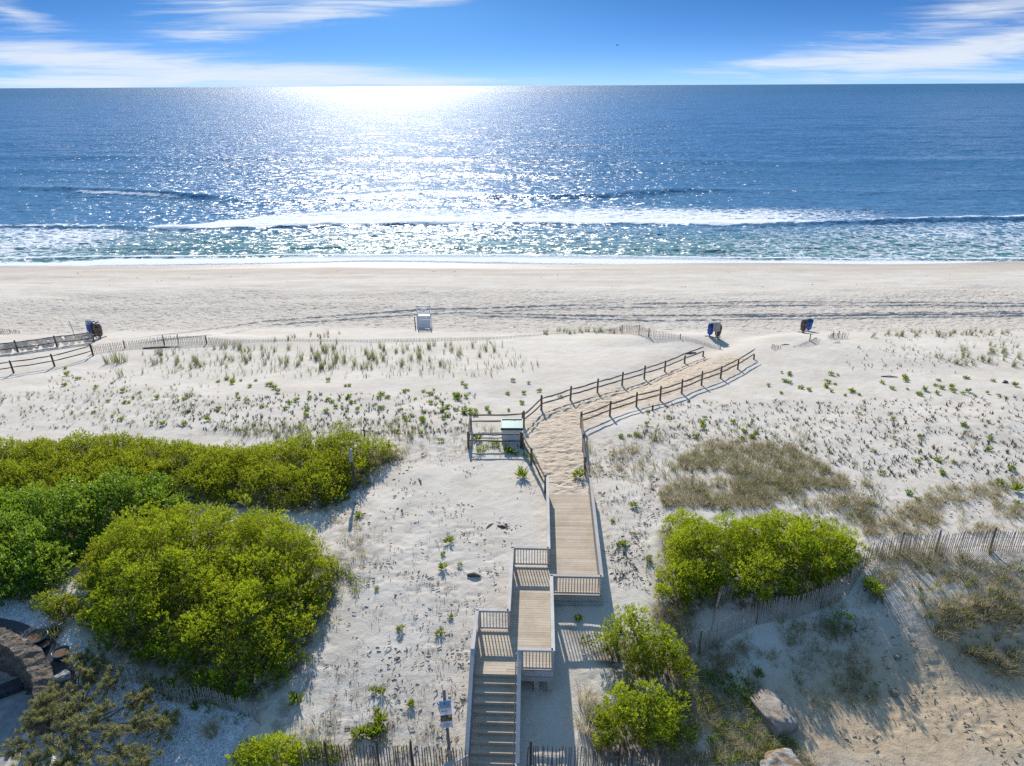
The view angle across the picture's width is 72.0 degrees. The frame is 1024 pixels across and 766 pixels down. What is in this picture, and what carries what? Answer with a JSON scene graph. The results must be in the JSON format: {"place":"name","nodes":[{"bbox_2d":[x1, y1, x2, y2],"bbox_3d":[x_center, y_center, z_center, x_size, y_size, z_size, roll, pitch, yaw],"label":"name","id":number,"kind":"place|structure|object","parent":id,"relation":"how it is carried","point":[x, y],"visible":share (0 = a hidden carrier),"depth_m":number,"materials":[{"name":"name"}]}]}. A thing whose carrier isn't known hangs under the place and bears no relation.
{"place":"outdoors","nodes":[
{"label":"outdoors","id":0,"kind":"place"},
{"bbox_2d":[0,679,33,765],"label":"terrace","id":1,"kind":"structure","parent":0,"point":[13,706],"depth_m":27.32,"materials":[{"name":"concrete"}]},
{"bbox_2d":[0,677,23,698],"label":"terrace step","id":2,"kind":"object","parent":1,"relation":"on","point":[11,687],"visible":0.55,"depth_m":28.31,"materials":[{"name":"stone"}]},
{"bbox_2d":[190,646,246,683],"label":"plume grass","id":3,"kind":"object","parent":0,"point":[232,675],"depth_m":27.24,"materials":[{"name":"plant"}]},
{"bbox_2d":[0,261,1023,765],"bbox_3d":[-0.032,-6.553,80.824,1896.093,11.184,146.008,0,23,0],"label":"sand","id":4,"kind":"structure","parent":0,"point":[348,301],"depth_m":43.81,"materials":[{"name":"sand"}]},
{"bbox_2d":[0,329,19,333],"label":"sand fence","id":5,"kind":"object","parent":4,"relation":"on","point":[9,331],"visible":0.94,"depth_m":70.13,"materials":[{"name":"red wood"}]},
{"bbox_2d":[24,599,36,611],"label":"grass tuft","id":6,"kind":"object","parent":4,"relation":"on","point":[30,605],"visible":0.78,"depth_m":30.16,"materials":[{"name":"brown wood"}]},
{"bbox_2d":[0,618,76,735],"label":"stone wall","id":7,"kind":"structure","parent":4,"relation":"on","point":[34,668],"depth_m":27.93,"materials":[{"name":"stone"}]},
{"bbox_2d":[24,628,48,644],"bbox_3d":[-19.381,10.488,28.738,0.899,0.420,0.899,0,23,0],"label":"planter pot","id":8,"kind":"object","parent":7,"relation":"on","point":[29,636],"visible":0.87,"depth_m":28.71,"materials":[{"name":"blue ceramic"}]},
{"bbox_2d":[37,637,51,650],"bbox_3d":[-19.007,10.669,28.576,0.642,0.300,0.642,0,23,0],"label":"planter pot","id":9,"kind":"object","parent":7,"relation":"on","point":[45,644],"visible":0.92,"depth_m":28.50,"materials":[{"name":"blue ceramic"}]},
{"bbox_2d":[50,645,70,661],"bbox_3d":[-18.031,10.891,28.209,0.707,0.360,0.707,0,23,0],"label":"planter pot","id":10,"kind":"object","parent":7,"relation":"on","point":[58,654],"visible":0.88,"depth_m":28.11,"materials":[{"name":"blue ceramic"}]},
{"bbox_2d":[0,344,93,372],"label":"split rail fence","id":11,"kind":"object","parent":4,"relation":"on","point":[51,356],"visible":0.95,"depth_m":56.76,"materials":[{"name":"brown wood"}]},
{"bbox_2d":[0,331,94,352],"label":"split rail fence","id":12,"kind":"object","parent":4,"relation":"on","point":[8,347],"visible":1,"depth_m":61.98,"materials":[{"name":"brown wood"}]},
{"bbox_2d":[54,669,71,683],"bbox_3d":[-17.634,11.529,27.553,0.763,0.402,0.547,-18,27,-24],"label":"stone","id":13,"kind":"object","parent":4,"relation":"on","point":[62,676],"visible":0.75,"depth_m":27.44,"materials":[{"name":"stone"}]},
{"bbox_2d":[85,320,92,334],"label":"litter bin","id":14,"kind":"object","parent":4,"relation":"on","point":[87,322],"visible":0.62,"depth_m":69.10,"materials":[{"name":"blue plastic"}]},
{"bbox_2d":[0,644,182,765],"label":"pine tree","id":15,"kind":"object","parent":4,"relation":"on","point":[52,698],"visible":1,"depth_m":25.16,"materials":[{"name":"green plant"}]},
{"bbox_2d":[90,322,95,335],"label":"litter bin","id":16,"kind":"object","parent":4,"relation":"on","point":[91,327],"visible":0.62,"depth_m":67.82,"materials":[{"name":"black plastic"}]},
{"bbox_2d":[0,464,189,605],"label":"glossy thicket","id":17,"kind":"object","parent":4,"relation":"on","point":[37,519],"visible":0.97,"depth_m":33.80,"materials":[{"name":"green plant"}]},
{"bbox_2d":[93,323,106,338],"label":"litter bin","id":18,"kind":"object","parent":4,"relation":"on","point":[97,329],"visible":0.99,"depth_m":66.03,"materials":[{"name":"brown plastic"}]},
{"bbox_2d":[100,352,109,363],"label":"grass tuft","id":19,"kind":"object","parent":4,"relation":"on","point":[105,362],"visible":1,"depth_m":57.89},
{"bbox_2d":[108,348,116,362],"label":"grass tuft","id":20,"kind":"object","parent":4,"relation":"on","point":[113,360],"visible":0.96,"depth_m":58.07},
{"bbox_2d":[112,351,123,363],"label":"grass tuft","id":21,"kind":"object","parent":4,"relation":"on","point":[117,360],"visible":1,"depth_m":57.85,"materials":[{"name":"plant"}]},
{"bbox_2d":[0,427,254,503],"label":"bayberry thicket","id":22,"kind":"object","parent":4,"relation":"on","point":[97,456],"visible":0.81,"depth_m":39.25,"materials":[{"name":"green plant"}]},
{"bbox_2d":[0,598,255,765],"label":"shell gravel","id":23,"kind":"structure","parent":4,"relation":"on","point":[227,727],"depth_m":26.14,"materials":[{"name":"gravel"}]},
{"bbox_2d":[26,615,69,639],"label":"ornamental grass","id":24,"kind":"object","parent":23,"relation":"on","point":[55,627],"depth_m":29.18,"materials":[{"name":"plant"}]},
{"bbox_2d":[28,588,89,622],"bbox_3d":[-19.424,9.383,30.012,2.400,1.245,1.618,0,23,0],"label":"bayberry bush","id":25,"kind":"object","parent":23,"relation":"on","point":[71,601],"visible":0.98,"depth_m":29.88,"materials":[{"name":"green plant"}]},
{"bbox_2d":[190,709,224,741],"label":"ornamental grass","id":26,"kind":"object","parent":23,"relation":"on","point":[209,731],"depth_m":25.82,"materials":[{"name":"plant"}]},
{"bbox_2d":[143,346,174,348],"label":"driftwood","id":27,"kind":"object","parent":4,"relation":"on","point":[159,347],"visible":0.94,"depth_m":62.06,"materials":[{"name":"grey wood"}]},
{"bbox_2d":[98,655,260,724],"bbox_3d":[-12.682,11.666,26.705,7.354,1.440,0.404,6,24,15],"label":"picket fence","id":28,"kind":"object","parent":4,"relation":"on","point":[187,701],"visible":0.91,"depth_m":26.60,"materials":[{"name":"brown wood"}]},
{"bbox_2d":[71,494,340,708],"bbox_3d":[-13.864,8.243,30.299,12.633,4.492,10.499,0,23,0],"label":"bayberry bush","id":29,"kind":"object","parent":4,"relation":"on","point":[171,520],"visible":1,"depth_m":29.42,"materials":[{"name":"green plant"}]},
{"bbox_2d":[224,729,309,765],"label":"bayberry bush","id":30,"kind":"object","parent":4,"relation":"on","point":[256,748],"visible":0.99,"depth_m":24.15,"materials":[{"name":"green plant"}]},
{"bbox_2d":[165,422,403,511],"bbox_3d":[-12.484,4.205,38.755,12.402,2.636,7.331,0,23,0],"label":"bayberry thicket","id":31,"kind":"object","parent":4,"relation":"on","point":[266,451],"visible":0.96,"depth_m":37.88,"materials":[{"name":"green plant"}]},
{"bbox_2d":[287,688,302,705],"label":"leafy plant","id":32,"kind":"object","parent":4,"relation":"on","point":[293,698],"visible":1,"depth_m":26.35,"materials":[{"name":"green plant"}]},
{"bbox_2d":[348,448,357,488],"bbox_3d":[-8.504,4.708,37.784,0.299,2.708,0.150,0,23,0],"label":"wooden post","id":33,"kind":"object","parent":4,"relation":"on","point":[351,461],"visible":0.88,"depth_m":37.56,"materials":[{"name":"grey wood"}]},
{"bbox_2d":[350,472,355,489],"bbox_3d":[-8.560,5.389,37.993,0.292,1.316,0.134,16,28,33],"label":"wooden post","id":34,"kind":"object","parent":4,"relation":"on","point":[353,481],"visible":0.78,"depth_m":37.90,"materials":[{"name":"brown wood"}]},
{"bbox_2d":[354,510,363,516],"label":"leafy plant","id":35,"kind":"object","parent":4,"relation":"on","point":[356,514],"visible":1,"depth_m":35.82,"materials":[{"name":"green plant"}]},
{"bbox_2d":[348,710,388,740],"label":"leafy plant","id":36,"kind":"object","parent":4,"relation":"on","point":[375,728],"visible":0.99,"depth_m":25.18,"materials":[{"name":"green plant"}]},
{"bbox_2d":[367,684,377,691],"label":"leafy plant","id":37,"kind":"object","parent":4,"relation":"on","point":[372,688],"visible":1,"depth_m":26.69,"materials":[{"name":"green plant"}]},
{"bbox_2d":[370,706,380,712],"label":"leafy plant","id":38,"kind":"object","parent":4,"relation":"on","point":[374,709],"visible":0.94,"depth_m":25.97,"materials":[{"name":"green plant"}]},
{"bbox_2d":[376,685,386,693],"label":"leafy plant","id":39,"kind":"object","parent":4,"relation":"on","point":[381,688],"visible":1,"depth_m":26.63,"materials":[{"name":"green plant"}]},
{"bbox_2d":[297,739,466,765],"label":"picket fence","id":40,"kind":"object","parent":4,"relation":"on","point":[377,754],"visible":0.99,"depth_m":23.81,"materials":[{"name":"brown wood"}]},
{"bbox_2d":[396,623,405,631],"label":"leafy plant","id":41,"kind":"object","parent":4,"relation":"on","point":[400,627],"visible":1,"depth_m":29.09,"materials":[{"name":"green plant"}]},
{"bbox_2d":[91,324,720,352],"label":"sand fence","id":42,"kind":"object","parent":4,"relation":"on","point":[637,331],"visible":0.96,"depth_m":63.38,"materials":[{"name":"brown wood"}]},
{"bbox_2d":[403,697,414,706],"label":"leafy plant","id":43,"kind":"object","parent":4,"relation":"on","point":[411,702],"visible":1,"depth_m":26.11,"materials":[{"name":"green plant"}]},
{"bbox_2d":[416,305,431,328],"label":"lifeguard stand","id":44,"kind":"object","parent":4,"relation":"on","point":[424,319],"visible":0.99,"depth_m":71.10,"materials":[{"name":"white paint"}]},
{"bbox_2d":[434,626,443,635],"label":"leafy plant","id":45,"kind":"object","parent":4,"relation":"on","point":[437,631],"visible":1,"depth_m":28.90,"materials":[{"name":"green plant"}]},
{"bbox_2d":[438,561,448,568],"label":"leafy plant","id":46,"kind":"object","parent":4,"relation":"on","point":[441,566],"visible":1,"depth_m":32.18,"materials":[{"name":"green plant"}]},
{"bbox_2d":[439,690,452,748],"bbox_3d":[-2.240,11.766,24.262,0.400,3.175,0.051,-5,23,-7],"label":"sign post","id":47,"kind":"object","parent":4,"relation":"on","point":[446,711],"visible":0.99,"depth_m":24.06,"materials":[{"name":"metal"}]},
{"bbox_2d":[443,535,454,542],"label":"leafy plant","id":48,"kind":"object","parent":4,"relation":"on","point":[449,540],"visible":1,"depth_m":33.87,"materials":[{"name":"green plant"}]},
{"bbox_2d":[467,572,480,576],"bbox_3d":[-1.722,8.646,31.782,0.617,0.196,0.206,2,23,5],"label":"driftwood","id":49,"kind":"object","parent":4,"relation":"on","point":[473,574],"visible":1,"depth_m":31.72,"materials":[{"name":"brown wood"}]},
{"bbox_2d":[473,435,482,439],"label":"leafy plant","id":50,"kind":"object","parent":4,"relation":"on","point":[476,436],"visible":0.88,"depth_m":43.09,"materials":[{"name":"green plant"}]},
{"bbox_2d":[467,412,523,447],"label":"split rail fence","id":51,"kind":"object","parent":4,"relation":"on","point":[470,428],"visible":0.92,"depth_m":42.19,"materials":[{"name":"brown wood"}]},
{"bbox_2d":[504,445,514,452],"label":"leafy plant","id":52,"kind":"object","parent":4,"relation":"on","point":[507,450],"visible":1,"depth_m":41.44,"materials":[{"name":"green plant"}]},
{"bbox_2d":[0,329,1021,524],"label":"thin beach grass","id":53,"kind":"structure","parent":4,"relation":"on","point":[412,437],"depth_m":44.22,"materials":[{"name":"plant"}]},
{"bbox_2d":[501,419,522,442],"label":"storage box","id":54,"kind":"object","parent":4,"relation":"on","point":[512,426],"visible":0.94,"depth_m":42.57,"materials":[{"name":"white paint"}]},
{"bbox_2d":[0,345,1023,735],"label":"dune sprigs","id":55,"kind":"object","parent":4,"relation":"on","point":[642,437],"visible":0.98,"depth_m":45.16,"materials":[{"name":"plant"}]},
{"bbox_2d":[513,464,528,476],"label":"leafy plant","id":56,"kind":"object","parent":4,"relation":"on","point":[521,471],"visible":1,"depth_m":38.89,"materials":[{"name":"green plant"}]},
{"bbox_2d":[442,476,603,765],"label":"boardwalk","id":57,"kind":"structure","parent":4,"relation":"on","point":[572,573],"depth_m":27.95,"materials":[{"name":"brown wood"}]},
{"bbox_2d":[521,433,546,492],"bbox_3d":[1.218,4.509,39.675,0.182,1.342,5.132,-5,23,-12],"label":"split rail fence","id":58,"kind":"object","parent":4,"relation":"on","point":[530,453],"visible":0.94,"depth_m":39.64,"materials":[{"name":"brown wood"}]},
{"bbox_2d":[77,267,1023,765],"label":"beach debris","id":59,"kind":"object","parent":4,"relation":"on","point":[637,579],"visible":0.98,"depth_m":31.65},
{"bbox_2d":[572,613,582,620],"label":"leafy plant","id":60,"kind":"object","parent":4,"relation":"on","point":[579,617],"visible":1,"depth_m":29.44,"materials":[{"name":"green plant"}]},
{"bbox_2d":[132,437,1023,765],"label":"green ground cover","id":61,"kind":"object","parent":4,"relation":"on","point":[696,727],"visible":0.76,"depth_m":26.99,"materials":[{"name":"green plant"}]},
{"bbox_2d":[571,467,585,476],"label":"leafy plant","id":62,"kind":"object","parent":4,"relation":"on","point":[576,472],"visible":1,"depth_m":38.99,"materials":[{"name":"green plant"}]},
{"bbox_2d":[561,693,608,738],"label":"plume grass","id":63,"kind":"object","parent":4,"relation":"on","point":[585,716],"depth_m":25.36,"materials":[{"name":"plant"}]},
{"bbox_2d":[565,676,608,708],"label":"plume grass","id":64,"kind":"object","parent":4,"relation":"on","point":[585,697],"depth_m":26.26,"materials":[{"name":"plant"}]},
{"bbox_2d":[523,346,703,426],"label":"split rail fence","id":65,"kind":"object","parent":4,"relation":"on","point":[571,388],"visible":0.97,"depth_m":51.38,"materials":[{"name":"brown wood"}]},
{"bbox_2d":[526,740,709,765],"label":"picket fence","id":66,"kind":"object","parent":4,"relation":"on","point":[585,755],"visible":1,"depth_m":23.72,"materials":[{"name":"brown wood"}]},
{"bbox_2d":[620,537,628,545],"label":"leafy plant","id":67,"kind":"object","parent":4,"relation":"on","point":[622,542],"visible":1,"depth_m":33.48,"materials":[{"name":"green plant"}]},
{"bbox_2d":[627,501,638,506],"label":"leafy plant","id":68,"kind":"object","parent":4,"relation":"on","point":[632,505],"visible":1,"depth_m":36.26,"materials":[{"name":"green plant"}]},
{"bbox_2d":[580,602,698,690],"bbox_3d":[4.915,10.034,27.261,4.534,2.844,2.839,0,23,0],"label":"bayberry bush","id":69,"kind":"object","parent":4,"relation":"on","point":[642,639],"visible":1,"depth_m":27.03,"materials":[{"name":"green plant"}]},
{"bbox_2d":[585,677,699,758],"bbox_3d":[4.678,11.532,24.796,4.000,2.864,2.733,0,23,0],"label":"bayberry bush","id":70,"kind":"object","parent":4,"relation":"on","point":[671,714],"visible":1,"depth_m":24.47,"materials":[{"name":"green plant"}]},
{"bbox_2d":[644,556,652,561],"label":"leafy plant","id":71,"kind":"object","parent":4,"relation":"on","point":[648,560],"visible":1,"depth_m":32.45,"materials":[{"name":"green plant"}]},
{"bbox_2d":[614,675,683,702],"bbox_3d":[5.216,11.519,26.513,2.780,0.914,1.029,0,23,0],"label":"bayberry bush","id":72,"kind":"object","parent":4,"relation":"on","point":[631,687],"visible":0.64,"depth_m":26.54,"materials":[{"name":"green plant"}]},
{"bbox_2d":[297,429,1023,765],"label":"dry grass","id":73,"kind":"structure","parent":4,"relation":"on","point":[745,483],"depth_m":31.37,"materials":[{"name":"plant"}]},
{"bbox_2d":[580,349,754,493],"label":"split rail fence","id":74,"kind":"object","parent":4,"relation":"on","point":[587,473],"visible":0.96,"depth_m":48.05,"materials":[{"name":"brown wood"}]},
{"bbox_2d":[673,630,695,714],"bbox_3d":[6.705,11.200,27.506,1.038,1.640,3.373,6,24,15],"label":"picket fence","id":75,"kind":"object","parent":4,"relation":"on","point":[690,644],"visible":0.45,"depth_m":28.31,"materials":[{"name":"brown wood"}]},
{"bbox_2d":[707,322,713,337],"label":"litter bin","id":76,"kind":"object","parent":4,"relation":"on","point":[710,328],"visible":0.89,"depth_m":64.11,"materials":[{"name":"blue plastic"}]},
{"bbox_2d":[713,322,720,338],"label":"notice board","id":77,"kind":"object","parent":4,"relation":"on","point":[716,327],"visible":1,"depth_m":63.49,"materials":[{"name":"grey wood"}]},
{"bbox_2d":[715,325,721,339],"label":"litter bin","id":78,"kind":"object","parent":4,"relation":"on","point":[718,334],"visible":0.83,"depth_m":63.90,"materials":[{"name":"grey plastic"}]},
{"bbox_2d":[711,578,733,629],"bbox_3d":[8.693,9.477,29.753,0.513,1.947,1.948,18,29,36],"label":"picket fence","id":79,"kind":"object","parent":4,"relation":"on","point":[726,591],"visible":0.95,"depth_m":29.99,"materials":[{"name":"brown wood"}]},
{"bbox_2d":[753,664,766,677],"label":"leafy plant","id":80,"kind":"object","parent":4,"relation":"on","point":[759,672],"visible":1,"depth_m":28.20,"materials":[{"name":"green plant"}]},
{"bbox_2d":[653,506,874,618],"bbox_3d":[11.337,7.413,31.767,10.837,2.949,6.245,0,23,0],"label":"bayberry bush","id":81,"kind":"object","parent":4,"relation":"on","point":[712,532],"visible":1,"depth_m":31.26,"materials":[{"name":"green plant"}]},
{"bbox_2d":[747,688,798,736],"bbox_3d":[9.950,12.554,26.965,1.202,0.915,1.917,-16,24,-15],"label":"boulder","id":82,"kind":"object","parent":4,"relation":"on","point":[775,712],"visible":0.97,"depth_m":26.54,"materials":[{"name":"stone"}]},
{"bbox_2d":[698,561,859,655],"bbox_3d":[11.512,9.586,29.740,8.503,2.365,0.625,-9,24,-20],"label":"picket fence","id":83,"kind":"object","parent":4,"relation":"on","point":[854,569],"visible":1,"depth_m":29.62,"materials":[{"name":"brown wood"}]},
{"bbox_2d":[757,748,802,765],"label":"boulder","id":84,"kind":"object","parent":4,"relation":"on","point":[783,757],"visible":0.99,"depth_m":25.01,"materials":[{"name":"stone"}]},
{"bbox_2d":[797,319,807,332],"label":"litter bin","id":85,"kind":"object","parent":4,"relation":"on","point":[804,323],"visible":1,"depth_m":66.19,"materials":[{"name":"brown plastic"}]},
{"bbox_2d":[793,334,820,346],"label":"sand fence","id":86,"kind":"object","parent":4,"relation":"on","point":[809,340],"visible":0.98,"depth_m":61.30,"materials":[{"name":"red wood"}]},
{"bbox_2d":[805,318,813,331],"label":"litter bin","id":87,"kind":"object","parent":4,"relation":"on","point":[809,324],"visible":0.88,"depth_m":66.92,"materials":[{"name":"blue plastic"}]},
{"bbox_2d":[819,608,857,642],"bbox_3d":[13.695,10.055,29.510,1.532,1.255,1.040,-13,26,-27],"label":"bayberry bush","id":88,"kind":"object","parent":4,"relation":"on","point":[840,622],"visible":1,"depth_m":29.49,"materials":[{"name":"green plant"}]},
{"bbox_2d":[828,331,848,337],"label":"sand fence","id":89,"kind":"object","parent":4,"relation":"on","point":[833,335],"visible":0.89,"depth_m":63.29,"materials":[{"name":"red wood"}]},
{"bbox_2d":[860,575,886,603],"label":"bayberry bush","id":90,"kind":"object","parent":4,"relation":"on","point":[875,585],"visible":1,"depth_m":30.59,"materials":[{"name":"green plant"}]},
{"bbox_2d":[877,469,887,473],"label":"leafy plant","id":91,"kind":"object","parent":4,"relation":"on","point":[881,472],"visible":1,"depth_m":39.16,"materials":[{"name":"green plant"}]},
{"bbox_2d":[889,687,898,697],"bbox_3d":[15.029,12.166,27.728,0.277,0.257,0.361,-8,28,-15],"label":"stone","id":92,"kind":"object","parent":4,"relation":"on","point":[894,693],"visible":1,"depth_m":27.62,"materials":[{"name":"stone"}]},
{"bbox_2d":[894,653,901,660],"bbox_3d":[15.777,11.196,28.797,0.308,0.217,0.216,-16,21,-25],"label":"stone","id":93,"kind":"object","parent":4,"relation":"on","point":[898,656],"visible":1,"depth_m":28.73,"materials":[{"name":"stone"}]},
{"bbox_2d":[905,487,913,494],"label":"leafy plant","id":94,"kind":"object","parent":4,"relation":"on","point":[909,491],"visible":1,"depth_m":37.22,"materials":[{"name":"green plant"}]},
{"bbox_2d":[918,588,926,601],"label":"grass tuft","id":95,"kind":"object","parent":4,"relation":"on","point":[920,596],"visible":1,"depth_m":30.46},
{"bbox_2d":[928,608,936,618],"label":"grass tuft","id":96,"kind":"object","parent":4,"relation":"on","point":[932,616],"visible":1,"depth_m":29.87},
{"bbox_2d":[858,527,1023,577],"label":"picket fence","id":97,"kind":"object","parent":4,"relation":"on","point":[939,537],"visible":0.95,"depth_m":32.70,"materials":[{"name":"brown wood"}]},
{"bbox_2d":[967,643,978,656],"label":"grass tuft","id":98,"kind":"object","parent":4,"relation":"on","point":[971,650],"visible":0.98,"depth_m":28.86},
{"bbox_2d":[972,572,984,584],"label":"grass tuft","id":99,"kind":"object","parent":4,"relation":"on","point":[978,579],"visible":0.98,"depth_m":31.13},
{"bbox_2d":[982,646,994,663],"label":"grass tuft","id":100,"kind":"object","parent":4,"relation":"on","point":[987,656],"visible":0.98,"depth_m":28.58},
{"bbox_2d":[985,633,996,650],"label":"grass tuft","id":101,"kind":"object","parent":4,"relation":"on","point":[988,642],"visible":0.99,"depth_m":29.11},
{"bbox_2d":[987,541,999,555],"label":"grass tuft","id":102,"kind":"object","parent":4,"relation":"on","point":[990,552],"visible":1,"depth_m":32.71,"materials":[{"name":"plant"}]},
{"bbox_2d":[994,477,1007,484],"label":"leafy plant","id":103,"kind":"object","parent":4,"relation":"on","point":[1000,481],"visible":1,"depth_m":38.10,"materials":[{"name":"green plant"}]},
{"bbox_2d":[1007,462,1017,470],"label":"leafy plant","id":104,"kind":"object","parent":4,"relation":"on","point":[1011,467],"visible":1,"depth_m":39.37,"materials":[{"name":"green plant"}]},
{"bbox_2d":[1010,481,1023,491],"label":"leafy plant","id":105,"kind":"object","parent":4,"relation":"on","point":[1016,487],"visible":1,"depth_m":37.44,"materials":[{"name":"green plant"}]},
{"bbox_2d":[0,83,1023,265],"bbox_3d":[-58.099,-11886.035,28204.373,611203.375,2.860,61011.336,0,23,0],"label":"sea","id":106,"kind":"structure","parent":0,"point":[774,173],"depth_m":220.79,"materials":[{"name":"liquid"}]},
{"bbox_2d":[0,0,1023,87],"label":"sky","id":107,"kind":"structure","parent":0,"point":[44,43],"materials":[{"name":"blue"}]}
]}

